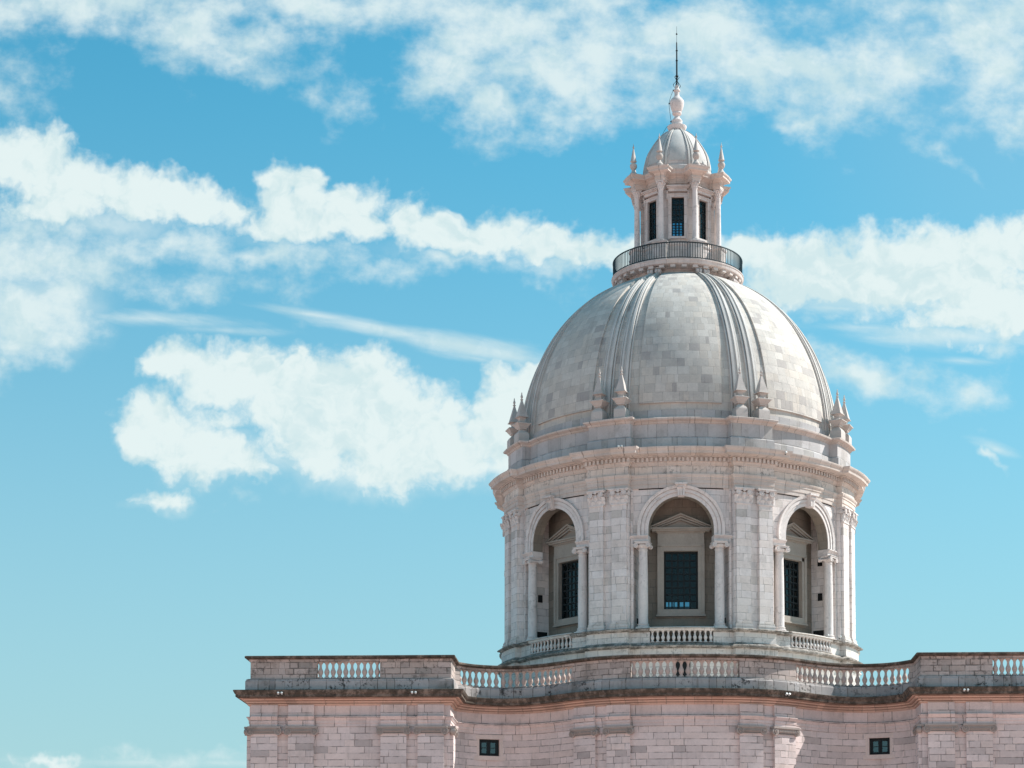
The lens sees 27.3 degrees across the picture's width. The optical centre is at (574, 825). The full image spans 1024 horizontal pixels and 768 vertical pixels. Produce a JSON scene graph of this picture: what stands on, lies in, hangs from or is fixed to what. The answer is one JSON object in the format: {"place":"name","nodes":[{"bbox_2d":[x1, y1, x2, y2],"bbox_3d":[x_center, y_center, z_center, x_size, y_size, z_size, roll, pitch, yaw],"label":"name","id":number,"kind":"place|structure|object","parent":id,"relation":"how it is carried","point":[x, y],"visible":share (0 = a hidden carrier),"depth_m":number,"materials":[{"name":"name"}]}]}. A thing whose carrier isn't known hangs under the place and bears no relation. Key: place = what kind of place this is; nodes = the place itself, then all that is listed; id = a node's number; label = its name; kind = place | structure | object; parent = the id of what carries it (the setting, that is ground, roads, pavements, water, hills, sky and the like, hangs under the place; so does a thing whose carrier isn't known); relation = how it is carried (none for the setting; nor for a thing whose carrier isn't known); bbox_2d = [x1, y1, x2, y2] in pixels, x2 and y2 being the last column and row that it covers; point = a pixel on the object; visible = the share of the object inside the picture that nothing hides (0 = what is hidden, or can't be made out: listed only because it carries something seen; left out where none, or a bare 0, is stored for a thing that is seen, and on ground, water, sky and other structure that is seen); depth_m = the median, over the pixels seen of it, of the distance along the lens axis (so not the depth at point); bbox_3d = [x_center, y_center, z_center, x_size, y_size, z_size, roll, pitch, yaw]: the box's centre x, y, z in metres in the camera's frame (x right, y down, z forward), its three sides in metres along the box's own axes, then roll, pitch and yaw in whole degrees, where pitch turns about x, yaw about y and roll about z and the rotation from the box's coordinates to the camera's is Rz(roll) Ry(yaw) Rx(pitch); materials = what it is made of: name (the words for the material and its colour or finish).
{"place":"outdoors","nodes":[
{"label":"outdoors","id":0,"kind":"place"},
{"bbox_2d":[0,0,1023,767],"label":"sky","id":1,"kind":"structure","parent":0,"point":[282,282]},
{"label":"ground","id":2,"kind":"structure","parent":0,"visible":0},
{"bbox_2d":[233,85,1023,767],"bbox_3d":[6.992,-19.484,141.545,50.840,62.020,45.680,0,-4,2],"label":"church","id":3,"kind":"structure","parent":2,"relation":"on","point":[699,389],"depth_m":130.48,"materials":[{"name":"stone"}]},
{"bbox_2d":[474,734,504,760],"bbox_3d":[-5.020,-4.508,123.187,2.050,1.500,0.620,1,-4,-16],"label":"small window","id":4,"kind":"structure","parent":3,"relation":"in","point":[489,747],"depth_m":123.06,"materials":[{"name":"stone"}]},
{"bbox_2d":[639,196,643,248],"bbox_3d":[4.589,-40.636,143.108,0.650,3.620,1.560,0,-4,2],"label":"lantern window","id":5,"kind":"structure","parent":3,"relation":"in","point":[641,201],"depth_m":142.44,"materials":[{"name":"stone"}]},
{"bbox_2d":[641,187,657,244],"bbox_3d":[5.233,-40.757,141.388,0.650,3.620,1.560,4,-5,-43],"label":"lantern window","id":6,"kind":"structure","parent":3,"relation":"in","point":[649,193],"depth_m":141.58,"materials":[{"name":"stone"}]},
{"bbox_2d":[651,207,654,239],"bbox_3d":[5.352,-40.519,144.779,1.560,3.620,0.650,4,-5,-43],"label":"lantern window","id":7,"kind":"structure","parent":3,"relation":"in","point":[651,207],"depth_m":144.56,"materials":[{"name":"glass"}]},
{"bbox_2d":[673,33,680,87],"bbox_3d":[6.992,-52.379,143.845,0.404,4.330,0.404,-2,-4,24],"label":"lightning rod","id":8,"kind":"object","parent":3,"relation":"on","point":[677,78],"visible":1,"depth_m":143.75,"materials":[{"name":"metal"}]},
{"bbox_2d":[613,241,742,274],"bbox_3d":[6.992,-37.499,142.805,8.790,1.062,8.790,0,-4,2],"label":"iron railing","id":9,"kind":"object","parent":3,"relation":"on","point":[737,261],"visible":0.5,"depth_m":139.41,"materials":[{"name":"grey metal"}]},
{"bbox_2d":[666,185,689,239],"bbox_3d":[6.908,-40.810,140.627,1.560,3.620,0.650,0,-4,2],"label":"lantern window","id":10,"kind":"structure","parent":3,"relation":"in","point":[670,188],"depth_m":140.61,"materials":[{"name":"stone"}]},
{"bbox_2d":[673,211,682,235],"bbox_3d":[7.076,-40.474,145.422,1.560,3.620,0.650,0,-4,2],"label":"lantern window","id":11,"kind":"structure","parent":3,"relation":"in","point":[674,212],"depth_m":145.25,"materials":[{"name":"glass"}]},
{"bbox_2d":[699,206,703,238],"bbox_3d":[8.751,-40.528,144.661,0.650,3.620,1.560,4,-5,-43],"label":"lantern window","id":12,"kind":"structure","parent":3,"relation":"in","point":[701,206],"depth_m":144.40,"materials":[{"name":"glass"}]},
{"bbox_2d":[697,186,714,243],"bbox_3d":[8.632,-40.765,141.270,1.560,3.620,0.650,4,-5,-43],"label":"lantern window","id":13,"kind":"structure","parent":3,"relation":"in","point":[707,193],"depth_m":141.51,"materials":[{"name":"stone"}]},
{"bbox_2d":[711,195,715,247],"bbox_3d":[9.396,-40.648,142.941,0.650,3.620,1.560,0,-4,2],"label":"lantern window","id":14,"kind":"structure","parent":3,"relation":"in","point":[713,196],"depth_m":142.30,"materials":[{"name":"stone"}]},
{"bbox_2d":[863,733,894,759],"bbox_3d":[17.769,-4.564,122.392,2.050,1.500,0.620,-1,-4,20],"label":"small window","id":15,"kind":"structure","parent":3,"relation":"in","point":[878,745],"depth_m":122.29,"materials":[{"name":"stone"}]}
]}

